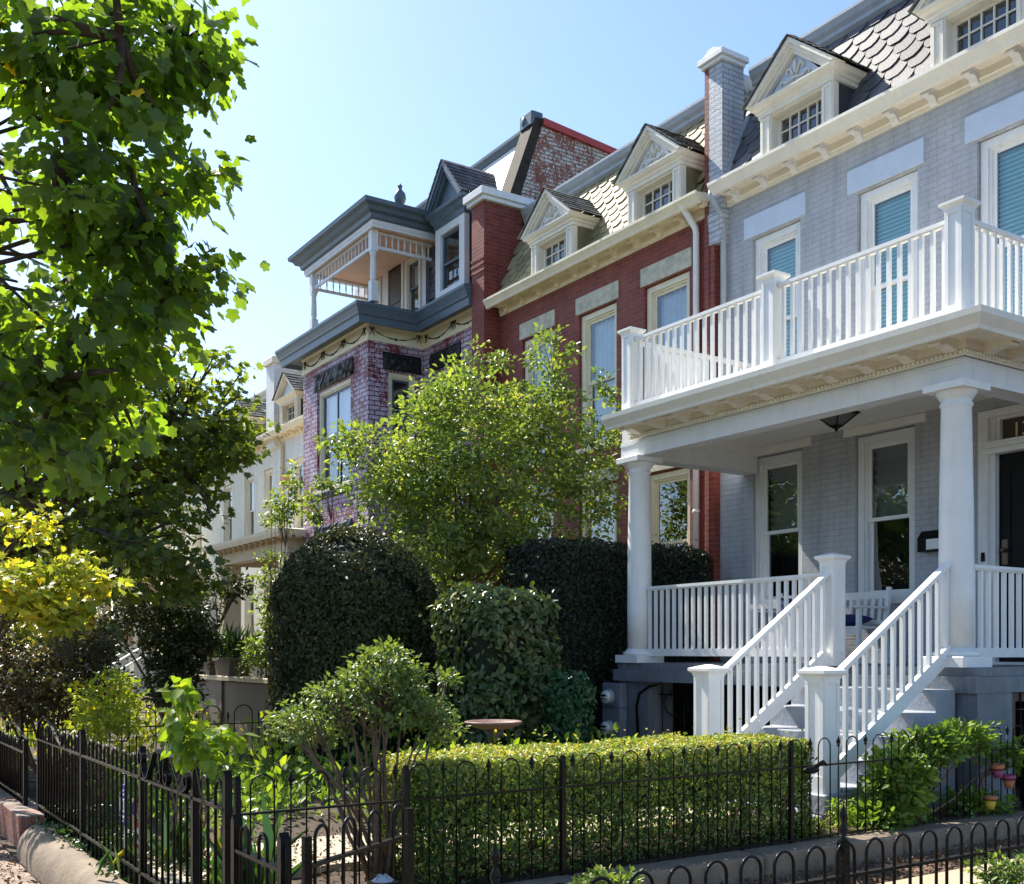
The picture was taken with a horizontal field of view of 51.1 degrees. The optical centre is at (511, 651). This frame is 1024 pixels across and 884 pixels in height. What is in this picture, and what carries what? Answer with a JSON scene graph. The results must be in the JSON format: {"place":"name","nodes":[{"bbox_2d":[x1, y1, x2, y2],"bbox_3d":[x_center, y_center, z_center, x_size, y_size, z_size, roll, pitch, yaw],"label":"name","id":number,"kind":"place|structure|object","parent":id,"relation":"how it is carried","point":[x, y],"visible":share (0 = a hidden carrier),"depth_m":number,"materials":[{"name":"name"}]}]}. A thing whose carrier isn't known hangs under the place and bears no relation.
{"place":"outdoors","nodes":[
{"label":"outdoors","id":0,"kind":"place"},
{"bbox_2d":[0,845,38,883],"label":"sidewalk","id":1,"kind":"structure","parent":0,"point":[25,878],"depth_m":7.98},
{"bbox_2d":[0,841,40,883],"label":"leaf litter","id":2,"kind":"object","parent":1,"relation":"on","point":[19,877],"visible":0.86,"depth_m":8.01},
{"bbox_2d":[0,500,141,642],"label":"golden maple","id":3,"kind":"object","parent":1,"relation":"on","point":[28,594],"visible":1,"depth_m":9.71,"materials":[{"name":"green plant"}]},
{"bbox_2d":[0,0,269,506],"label":"overhanging tree","id":4,"kind":"object","parent":1,"relation":"on","point":[128,240],"visible":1,"depth_m":5.27,"materials":[{"name":"green plant"}]},
{"bbox_2d":[0,684,195,743],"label":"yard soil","id":5,"kind":"structure","parent":0,"point":[67,731],"depth_m":20.45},
{"bbox_2d":[2,695,203,744],"bbox_3d":[-5.431,1.055,17.141,6.200,0.850,0.036,0,0,-33],"label":"hoop fence","id":6,"kind":"object","parent":5,"relation":"on","point":[146,712],"visible":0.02,"depth_m":16.75,"materials":[{"name":"black metal"}]},
{"bbox_2d":[79,642,146,675],"bbox_3d":[-11.601,0.323,30.860,0.518,1.192,2.888,0,0,21],"label":"stair handrail","id":7,"kind":"object","parent":5,"relation":"on","point":[126,656],"visible":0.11,"depth_m":31.23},
{"bbox_2d":[0,693,283,769],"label":"ground cover","id":8,"kind":"object","parent":5,"relation":"on","point":[140,739],"visible":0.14,"depth_m":14.10,"materials":[{"name":"green plant"}]},
{"bbox_2d":[0,738,570,883],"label":"yard base","id":9,"kind":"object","parent":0,"point":[11,849],"depth_m":8.89,"materials":[{"name":"soil"}]},
{"bbox_2d":[0,788,49,847],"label":"brick wall","id":10,"kind":"structure","parent":9,"relation":"on","point":[17,818],"depth_m":9.11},
{"bbox_2d":[0,731,27,805],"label":"iron railing","id":11,"kind":"object","parent":10,"relation":"on","point":[13,766],"visible":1,"depth_m":9.88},
{"bbox_2d":[5,721,27,738],"bbox_3d":[-4.582,0.721,9.893,0.020,0.110,1.164,0,0,-33],"label":"iron scroll","id":12,"kind":"object","parent":11,"relation":"attached to","point":[7,725],"visible":1,"depth_m":9.96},
{"bbox_2d":[0,517,84,643],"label":"distant tree","id":13,"kind":"object","parent":9,"relation":"on","point":[24,631],"visible":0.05,"depth_m":40.67,"materials":[{"name":"green plant"}]},
{"bbox_2d":[13,511,113,653],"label":"distant tree","id":14,"kind":"object","parent":9,"relation":"on","point":[37,630],"visible":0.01,"depth_m":50.59,"materials":[{"name":"green plant"}]},
{"bbox_2d":[16,824,127,883],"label":"rounded edging","id":15,"kind":"object","parent":9,"relation":"on","point":[44,857],"visible":0.84,"depth_m":7.45,"materials":[{"name":"concrete"}]},
{"bbox_2d":[31,816,138,883],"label":"ivy","id":16,"kind":"object","parent":15,"relation":"on","point":[54,826],"visible":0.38,"depth_m":7.63,"materials":[{"name":"green plant"}]},
{"bbox_2d":[96,833,138,877],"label":"strap leaf plant","id":17,"kind":"object","parent":15,"relation":"on","point":[108,858],"visible":0.69,"depth_m":6.62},
{"bbox_2d":[46,801,220,883],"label":"ivy","id":18,"kind":"object","parent":15,"relation":"on","point":[159,856],"visible":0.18,"depth_m":7.59,"materials":[{"name":"green plant"}]},
{"bbox_2d":[37,717,231,883],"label":"iron railing","id":19,"kind":"object","parent":15,"relation":"on","point":[60,811],"visible":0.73,"depth_m":6.61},
{"bbox_2d":[35,716,63,745],"bbox_3d":[-3.712,0.629,8.574,0.020,0.207,1.101,0,0,-33],"label":"iron scroll","id":20,"kind":"object","parent":19,"relation":"attached to","point":[60,740],"visible":1,"depth_m":8.44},
{"bbox_2d":[137,748,162,782],"bbox_3d":[-2.046,0.642,6.065,0.030,0.192,0.478,0,0,-33],"label":"iron scroll","id":21,"kind":"object","parent":19,"relation":"attached to","point":[142,760],"visible":0.84,"depth_m":6.07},
{"bbox_2d":[162,754,190,793],"bbox_3d":[-1.767,0.642,5.641,0.030,0.192,0.444,0,0,-33],"label":"iron scroll","id":22,"kind":"object","parent":19,"relation":"attached to","point":[167,779],"visible":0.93,"depth_m":5.66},
{"bbox_2d":[156,676,259,827],"bbox_3d":[-1.501,0.482,5.199,0.427,0.732,0.571,0,0,41],"label":"heart leaf vine","id":23,"kind":"object","parent":19,"relation":"attached to","point":[184,696],"visible":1,"depth_m":5.07,"materials":[{"name":"green plant"}]},
{"bbox_2d":[58,486,156,679],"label":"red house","id":24,"kind":"structure","parent":9,"relation":"on","point":[131,637],"depth_m":41.56,"materials":[{"name":"brick"}]},
{"bbox_2d":[0,326,281,619],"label":"maple tree","id":25,"kind":"object","parent":9,"relation":"on","point":[112,535],"visible":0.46,"depth_m":13.88,"materials":[{"name":"green plant"}]},
{"bbox_2d":[85,458,206,693],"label":"buff house","id":26,"kind":"structure","parent":9,"relation":"on","point":[133,666],"depth_m":36.29,"materials":[{"name":"beige paint"}]},
{"bbox_2d":[196,505,201,556],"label":"window","id":27,"kind":"structure","parent":26,"relation":"in","point":[198,543],"depth_m":36.62,"materials":[{"name":"white glass"}]},
{"bbox_2d":[201,356,306,676],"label":"white brick house","id":28,"kind":"structure","parent":9,"relation":"on","point":[284,397],"depth_m":28.98,"materials":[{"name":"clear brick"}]},
{"bbox_2d":[295,457,302,528],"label":"window","id":29,"kind":"structure","parent":28,"relation":"in","point":[300,460],"depth_m":29.18,"materials":[{"name":"white wood"}]},
{"bbox_2d":[231,814,289,883],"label":"iron railing","id":30,"kind":"object","parent":9,"relation":"on","point":[281,867],"visible":1,"depth_m":4.67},
{"bbox_2d":[301,803,413,883],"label":"garden gate","id":31,"kind":"structure","parent":9,"relation":"on","point":[406,836],"depth_m":4.96,"materials":[{"name":"black metal"}]},
{"bbox_2d":[367,873,397,883],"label":"fire hydrant","id":32,"kind":"object","parent":9,"relation":"on","point":[382,878],"visible":1,"depth_m":3.65,"materials":[{"name":"grey metal"}]},
{"bbox_2d":[275,110,617,703],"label":"lilac house","id":33,"kind":"structure","parent":9,"relation":"on","point":[405,270],"depth_m":22.50,"materials":[{"name":"brick"}]},
{"bbox_2d":[296,471,341,533],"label":"lilac side vine","id":34,"kind":"object","parent":33,"relation":"attached to","point":[313,516],"visible":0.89,"depth_m":17.46,"materials":[{"name":"green plant"}]},
{"bbox_2d":[315,378,350,494],"bbox_3d":[-3.893,-4.750,23.844,0.288,2.336,1.876,0,0,-33],"label":"window","id":35,"kind":"structure","parent":33,"relation":"in","point":[339,405],"depth_m":24.21,"materials":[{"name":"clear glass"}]},
{"bbox_2d":[366,278,381,303],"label":"window","id":36,"kind":"structure","parent":33,"relation":"in","point":[379,280],"depth_m":24.77,"materials":[{"name":"white wood"}]},
{"bbox_2d":[389,265,400,307],"bbox_3d":[-2.616,-7.920,24.165,0.065,1.440,0.650,0,0,-33],"label":"balcony door","id":37,"kind":"structure","parent":33,"relation":"in","point":[395,275],"depth_m":24.12,"materials":[{"name":"brown paint"}]},
{"bbox_2d":[388,372,414,476],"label":"window","id":38,"kind":"structure","parent":33,"relation":"in","point":[392,377],"depth_m":22.78,"materials":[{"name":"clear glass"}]},
{"bbox_2d":[405,251,421,309],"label":"window","id":39,"kind":"structure","parent":33,"relation":"in","point":[409,263],"depth_m":23.61,"materials":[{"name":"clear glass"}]},
{"bbox_2d":[463,46,753,661],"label":"red house","id":40,"kind":"structure","parent":9,"relation":"on","point":[597,256],"depth_m":17.70,"materials":[{"name":"brick"}]},
{"bbox_2d":[525,330,552,466],"bbox_3d":[0.544,-4.565,19.511,0.288,2.366,1.056,0,0,-33],"label":"window","id":41,"kind":"structure","parent":40,"relation":"in","point":[528,376],"depth_m":19.77,"materials":[{"name":"white glass"}]},
{"bbox_2d":[575,303,616,453],"bbox_3d":[1.513,-4.565,18.042,0.288,2.366,1.096,0,0,-33],"label":"window","id":42,"kind":"structure","parent":40,"relation":"in","point":[605,332],"depth_m":18.22,"materials":[{"name":"clear glass"}]},
{"bbox_2d":[582,483,616,543],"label":"window","id":43,"kind":"structure","parent":40,"relation":"in","point":[585,530],"depth_m":18.34,"materials":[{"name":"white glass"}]},
{"bbox_2d":[647,271,689,349],"bbox_3d":[2.507,-4.605,16.625,0.188,2.286,1.016,0,0,-33],"label":"window","id":44,"kind":"structure","parent":40,"relation":"in","point":[675,306],"depth_m":16.76,"materials":[{"name":"clear glass"}]},
{"bbox_2d":[650,468,689,551],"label":"window","id":45,"kind":"structure","parent":40,"relation":"in","point":[656,480],"depth_m":16.79,"materials":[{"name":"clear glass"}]},
{"bbox_2d":[502,810,1023,883],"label":"curb","id":46,"kind":"structure","parent":9,"relation":"on","point":[696,866],"depth_m":7.63,"materials":[{"name":"concrete"}]},
{"bbox_2d":[233,725,1023,883],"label":"hoop fence","id":47,"kind":"object","parent":46,"relation":"on","point":[405,800],"visible":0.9,"depth_m":7.07,"materials":[{"name":"black metal"}]},
{"bbox_2d":[803,760,827,773],"bbox_3d":[2.239,0.855,7.896,0.260,0.097,0.060,0,0,-33],"label":"fence clip","id":48,"kind":"object","parent":47,"relation":"attached to","point":[813,769],"visible":1,"depth_m":7.86,"materials":[{"name":"black paint"}]},
{"bbox_2d":[847,715,1023,833],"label":"leafy fence vine","id":49,"kind":"object","parent":47,"relation":"attached to","point":[904,809],"visible":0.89,"depth_m":8.67,"materials":[{"name":"green plant"}]},
{"bbox_2d":[983,795,997,809],"bbox_3d":[4.054,1.281,9.069,0.128,0.123,0.128,0,0,-33],"label":"flower pot","id":50,"kind":"object","parent":47,"relation":"attached to","point":[991,801],"visible":1,"depth_m":9.03,"materials":[{"name":"ceramic"}]},
{"bbox_2d":[990,763,1005,778],"bbox_3d":[4.141,1.021,9.126,0.127,0.126,0.128,0,0,-33],"label":"flower pot","id":51,"kind":"object","parent":47,"relation":"attached to","point":[997,769],"visible":1,"depth_m":9.09,"materials":[{"name":"ceramic"}]},
{"bbox_2d":[1001,774,1016,788],"bbox_3d":[4.279,1.121,9.217,0.128,0.120,0.128,0,0,-33],"label":"flower pot","id":52,"kind":"object","parent":47,"relation":"attached to","point":[1008,780],"visible":0.93,"depth_m":9.18,"materials":[{"name":"ceramic"}]},
{"bbox_2d":[601,0,1023,823],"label":"grey house","id":53,"kind":"structure","parent":9,"relation":"on","point":[865,184],"depth_m":12.40,"materials":[{"name":"brick"}]},
{"bbox_2d":[603,682,662,739],"bbox_3d":[1.528,0.761,13.522,0.118,0.778,1.104,0,0,-33],"label":"meter panel","id":54,"kind":"object","parent":53,"relation":"attached to","point":[614,713],"visible":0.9,"depth_m":13.69,"materials":[{"name":"blue paint"}]},
{"bbox_2d":[600,689,614,704],"bbox_3d":[1.216,0.590,13.774,0.116,0.200,0.200,0,0,-33],"label":"electricity meter","id":55,"kind":"object","parent":54,"relation":"attached to","point":[607,696],"visible":1,"depth_m":13.72,"materials":[{"name":"metal"}]},
{"bbox_2d":[600,720,614,735],"bbox_3d":[1.216,0.990,13.774,0.116,0.200,0.200,0,0,-33],"label":"electricity meter","id":56,"kind":"object","parent":54,"relation":"attached to","point":[606,726],"visible":0.91,"depth_m":13.73,"materials":[{"name":"metal"}]},
{"bbox_2d":[750,450,801,609],"bbox_3d":[3.713,-1.640,14.725,0.310,2.116,0.976,0,0,-33],"label":"window","id":57,"kind":"structure","parent":53,"relation":"in","point":[786,469],"depth_m":14.90,"materials":[{"name":"white paint"}]},
{"bbox_2d":[755,222,799,364],"bbox_3d":[3.726,-4.595,14.752,0.162,2.366,0.846,0,0,-33],"label":"window","id":58,"kind":"structure","parent":53,"relation":"in","point":[785,258],"depth_m":14.77,"materials":[{"name":"white paint"}]},
{"bbox_2d":[750,587,891,663],"bbox_3d":[3.813,-0.310,13.413,0.632,0.926,1.790,0,0,-33],"label":"porch bench","id":59,"kind":"object","parent":53,"relation":"on","point":[865,597],"visible":0.37,"depth_m":12.89,"materials":[{"name":"white paint"}]},
{"bbox_2d":[845,614,873,625],"bbox_3d":[4.038,-0.370,12.987,0.438,0.158,0.520,0,0,-39],"label":"cushion","id":60,"kind":"object","parent":59,"relation":"on","point":[850,619],"visible":0.34,"depth_m":12.79,"materials":[{"name":"blue fabric"}]},
{"bbox_2d":[819,411,859,430],"bbox_3d":[3.809,-2.714,12.572,0.380,0.268,0.380,0,0,-33],"label":"porch lantern","id":61,"kind":"object","parent":53,"relation":"attached to","point":[836,422],"visible":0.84,"depth_m":12.51,"materials":[{"name":"black metal"}]},
{"bbox_2d":[853,426,916,604],"bbox_3d":[4.676,-1.645,13.264,0.310,2.126,0.956,0,0,-33],"label":"window","id":62,"kind":"structure","parent":53,"relation":"in","point":[895,450],"depth_m":13.41,"materials":[{"name":"white paint"}]},
{"bbox_2d":[861,170,917,333],"bbox_3d":[4.720,-4.595,13.245,0.162,2.366,0.856,0,0,-33],"label":"window","id":63,"kind":"structure","parent":53,"relation":"in","point":[898,216],"depth_m":13.32,"materials":[{"name":"white paint"}]},
{"bbox_2d":[917,530,938,552],"bbox_3d":[4.926,-1.295,12.560,0.143,0.250,0.310,0,0,-33],"label":"mailbox","id":64,"kind":"object","parent":53,"relation":"attached to","point":[927,541],"visible":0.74,"depth_m":12.55,"materials":[{"name":"black paint"}]},
{"bbox_2d":[981,125,1023,315],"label":"window","id":65,"kind":"structure","parent":53,"relation":"in","point":[1011,169],"depth_m":12.07,"materials":[{"name":"white paint"}]},
{"bbox_2d":[999,451,1023,661],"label":"door","id":66,"kind":"structure","parent":53,"relation":"in","point":[1011,465],"depth_m":11.92,"materials":[{"name":"black paint"}]},
{"bbox_2d":[1012,692,1023,800],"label":"basement window","id":67,"kind":"structure","parent":53,"relation":"in","point":[1016,696],"depth_m":10.00,"materials":[{"name":"brown paint"}]},
{"bbox_2d":[752,838,1023,883],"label":"mulch bed","id":68,"kind":"object","parent":9,"relation":"on","point":[929,856],"visible":0.32,"depth_m":7.78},
{"bbox_2d":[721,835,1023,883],"bbox_3d":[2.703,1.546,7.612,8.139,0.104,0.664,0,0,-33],"label":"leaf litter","id":69,"kind":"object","parent":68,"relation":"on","point":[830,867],"visible":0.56,"depth_m":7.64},
{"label":"near bed","id":70,"kind":"structure","parent":9,"relation":"on","visible":0},
{"bbox_2d":[567,863,643,883],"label":"boxwood clump","id":71,"kind":"object","parent":70,"relation":"on","point":[598,870],"visible":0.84,"depth_m":3.95,"materials":[{"name":"green plant"}]},
{"bbox_2d":[490,802,1023,883],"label":"hoop fence","id":72,"kind":"object","parent":70,"relation":"on","point":[843,874],"visible":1,"depth_m":4.10,"materials":[{"name":"black metal"}]},
{"bbox_2d":[958,847,1023,883],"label":"boxwood clump","id":73,"kind":"object","parent":70,"relation":"on","point":[1001,874],"visible":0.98,"depth_m":4.42,"materials":[{"name":"green plant"}]},
{"bbox_2d":[0,0,858,655],"label":"sky","id":74,"kind":"structure","parent":0,"point":[346,101],"materials":[{"name":"blue"}]},
{"bbox_2d":[127,806,752,883],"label":"path","id":75,"kind":"structure","parent":0,"point":[336,866],"depth_m":7.25,"materials":[{"name":"concrete"}]},
{"bbox_2d":[28,738,1020,883],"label":"garden soil","id":76,"kind":"structure","parent":0,"point":[314,820],"depth_m":8.56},
{"bbox_2d":[0,617,145,785],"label":"bronze mound","id":77,"kind":"object","parent":76,"relation":"on","point":[20,678],"visible":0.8,"depth_m":11.01,"materials":[{"name":"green plant"}]},
{"bbox_2d":[25,619,126,771],"bbox_3d":[-5.131,0.487,12.640,1.125,1.850,0.967,0,0,6],"label":"bright top shrub","id":78,"kind":"object","parent":76,"relation":"on","point":[83,630],"visible":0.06,"depth_m":12.61,"materials":[{"name":"green plant"}]},
{"bbox_2d":[61,663,149,804],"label":"yellow shrub","id":79,"kind":"object","parent":76,"relation":"on","point":[111,716],"visible":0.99,"depth_m":9.52,"materials":[{"name":"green plant"}]},
{"bbox_2d":[119,775,127,847],"bbox_3d":[-2.650,1.175,7.308,0.029,0.650,0.185,0,0,-33],"label":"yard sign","id":80,"kind":"object","parent":76,"relation":"on","point":[123,808],"visible":0.41,"depth_m":7.27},
{"bbox_2d":[132,798,138,855],"bbox_3d":[-2.517,1.250,7.179,0.040,0.500,0.208,0,0,-33],"label":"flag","id":81,"kind":"object","parent":76,"relation":"on","point":[137,822],"visible":0.3,"depth_m":7.21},
{"bbox_2d":[89,565,255,724],"bbox_3d":[-4.980,0.056,16.046,2.387,2.810,1.947,0,0,-33],"label":"leaved tree","id":82,"kind":"object","parent":76,"relation":"on","point":[135,613],"visible":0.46,"depth_m":15.93,"materials":[{"name":"green plant"}]},
{"bbox_2d":[137,799,211,869],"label":"strap leaf plant","id":83,"kind":"object","parent":76,"relation":"on","point":[177,838],"visible":0.21,"depth_m":6.94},
{"bbox_2d":[130,606,227,742],"bbox_3d":[-4.855,0.395,15.566,1.284,2.119,1.371,0,0,-33],"label":"dark camellia","id":84,"kind":"object","parent":76,"relation":"on","point":[192,635],"visible":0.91,"depth_m":15.33,"materials":[{"name":"green plant"}]},
{"bbox_2d":[20,701,443,791],"bbox_3d":[-2.224,1.015,12.230,6.250,0.930,0.036,0,0,-33],"label":"hoop fence","id":85,"kind":"object","parent":76,"relation":"on","point":[65,729],"visible":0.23,"depth_m":11.59,"materials":[{"name":"black metal"}]},
{"bbox_2d":[196,674,279,750],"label":"garden wall","id":86,"kind":"structure","parent":76,"relation":"on","point":[229,694],"depth_m":16.02,"materials":[{"name":"beige paint"}]},
{"bbox_2d":[194,657,215,674],"bbox_3d":[-4.848,0.239,17.346,0.380,0.278,0.780,0,0,-33],"label":"stone planter","id":87,"kind":"object","parent":86,"relation":"on","point":[211,671],"visible":0.25,"depth_m":17.03,"materials":[{"name":"stone"}]},
{"bbox_2d":[212,657,251,675],"bbox_3d":[-4.325,0.239,16.552,0.380,0.278,0.780,0,0,-33],"label":"stone planter","id":88,"kind":"object","parent":86,"relation":"on","point":[224,666],"visible":0.79,"depth_m":16.30,"materials":[{"name":"stone"}]},
{"bbox_2d":[207,622,261,658],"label":"fern","id":89,"kind":"object","parent":88,"relation":"in","point":[232,642],"visible":0.5,"depth_m":16.35,"materials":[{"name":"green plant"}]},
{"bbox_2d":[189,786,317,883],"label":"strap leaf plant","id":90,"kind":"object","parent":76,"relation":"on","point":[267,828],"visible":0.27,"depth_m":6.02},
{"bbox_2d":[70,744,442,836],"bbox_3d":[-2.013,1.206,9.934,3.304,0.515,3.740,0,0,-33],"label":"ground cover","id":91,"kind":"object","parent":76,"relation":"on","point":[257,797],"visible":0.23,"depth_m":9.41,"materials":[{"name":"green plant"}]},
{"bbox_2d":[234,459,309,677],"bbox_3d":[-3.504,-0.677,15.531,1.024,4.259,0.906,0,0,-33],"label":"climbing rose","id":92,"kind":"object","parent":76,"relation":"on","point":[288,505],"visible":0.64,"depth_m":15.43,"materials":[{"name":"green plant"}]},
{"bbox_2d":[260,512,440,768],"bbox_3d":[-2.066,-0.131,13.928,2.424,3.296,2.426,0,0,-33],"label":"dome shrub","id":93,"kind":"object","parent":76,"relation":"on","point":[332,600],"visible":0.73,"depth_m":13.13,"materials":[{"name":"green plant"}]},
{"bbox_2d":[257,635,471,879],"bbox_3d":[-0.901,0.658,6.625,1.312,1.519,0.775,0,0,4],"label":"shrub","id":94,"kind":"object","parent":76,"relation":"on","point":[385,695],"visible":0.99,"depth_m":6.55,"materials":[{"name":"green plant"}]},
{"bbox_2d":[124,716,637,815],"bbox_3d":[-1.402,1.086,11.530,4.514,0.769,4.508,0,0,-33],"label":"hosta bed","id":95,"kind":"object","parent":76,"relation":"on","point":[262,754],"visible":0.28,"depth_m":10.90,"materials":[{"name":"green plant"}]},
{"bbox_2d":[313,322,628,593],"bbox_3d":[-0.573,-1.796,16.126,4.499,6.410,3.590,0,0,33],"label":"light green tree","id":96,"kind":"object","parent":76,"relation":"on","point":[419,489],"visible":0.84,"depth_m":15.84,"materials":[{"name":"green plant"}]},
{"bbox_2d":[419,566,565,771],"bbox_3d":[-0.168,0.254,12.447,1.672,2.513,1.526,0,0,-33],"label":"broadleaf shrub","id":97,"kind":"object","parent":76,"relation":"on","point":[498,648],"visible":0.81,"depth_m":12.01,"materials":[{"name":"green plant"}]},
{"bbox_2d":[464,719,522,744],"bbox_3d":[-0.171,1.028,9.889,0.540,0.765,0.540,0,0,-33],"label":"bird bath","id":98,"kind":"object","parent":76,"relation":"on","point":[488,726],"visible":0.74,"depth_m":9.81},
{"bbox_2d":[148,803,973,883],"bbox_3d":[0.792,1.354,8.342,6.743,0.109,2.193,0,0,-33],"label":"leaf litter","id":99,"kind":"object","parent":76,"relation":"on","point":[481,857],"visible":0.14,"depth_m":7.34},
{"bbox_2d":[540,668,597,769],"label":"round green shrub","id":100,"kind":"object","parent":76,"relation":"on","point":[570,705],"visible":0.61,"depth_m":11.48,"materials":[{"name":"green plant"}]},
{"bbox_2d":[371,718,817,883],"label":"privet hedge","id":101,"kind":"object","parent":76,"relation":"on","point":[499,754],"visible":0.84,"depth_m":7.08,"materials":[{"name":"green plant"}]},
{"bbox_2d":[498,524,720,741],"bbox_3d":[1.372,-0.108,15.044,3.467,3.233,1.529,0,0,-33],"label":"dark yew hedge","id":102,"kind":"object","parent":76,"relation":"on","point":[589,593],"visible":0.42,"depth_m":14.36,"materials":[{"name":"green plant"}]},
{"bbox_2d":[769,797,859,837],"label":"weed tuft","id":103,"kind":"object","parent":76,"relation":"on","point":[823,824],"visible":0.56,"depth_m":8.27,"materials":[{"name":"green plant"}]},
{"bbox_2d":[880,859,1023,883],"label":"neighbour path","id":104,"kind":"structure","parent":0,"point":[954,878],"depth_m":7.20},
{"label":"ground","id":105,"kind":"structure","parent":0,"visible":0},
{"bbox_2d":[207,389,274,663],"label":"cream house","id":106,"kind":"structure","parent":105,"relation":"on","point":[251,495],"depth_m":32.44,"materials":[{"name":"paint"}]},
{"bbox_2d":[225,484,231,540],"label":"window","id":107,"kind":"structure","parent":106,"relation":"in","point":[228,488],"depth_m":34.07,"materials":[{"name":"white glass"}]},
{"bbox_2d":[246,476,253,535],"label":"window","id":108,"kind":"structure","parent":106,"relation":"in","point":[249,512],"depth_m":32.43,"materials":[{"name":"white wood"}]},
{"bbox_2d":[246,578,253,639],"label":"porch column","id":109,"kind":"structure","parent":106,"relation":"in","point":[248,603],"depth_m":32.43,"materials":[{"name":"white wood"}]},
{"bbox_2d":[266,469,271,529],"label":"window","id":110,"kind":"structure","parent":106,"relation":"in","point":[269,472],"depth_m":31.07,"materials":[{"name":"white wood"}]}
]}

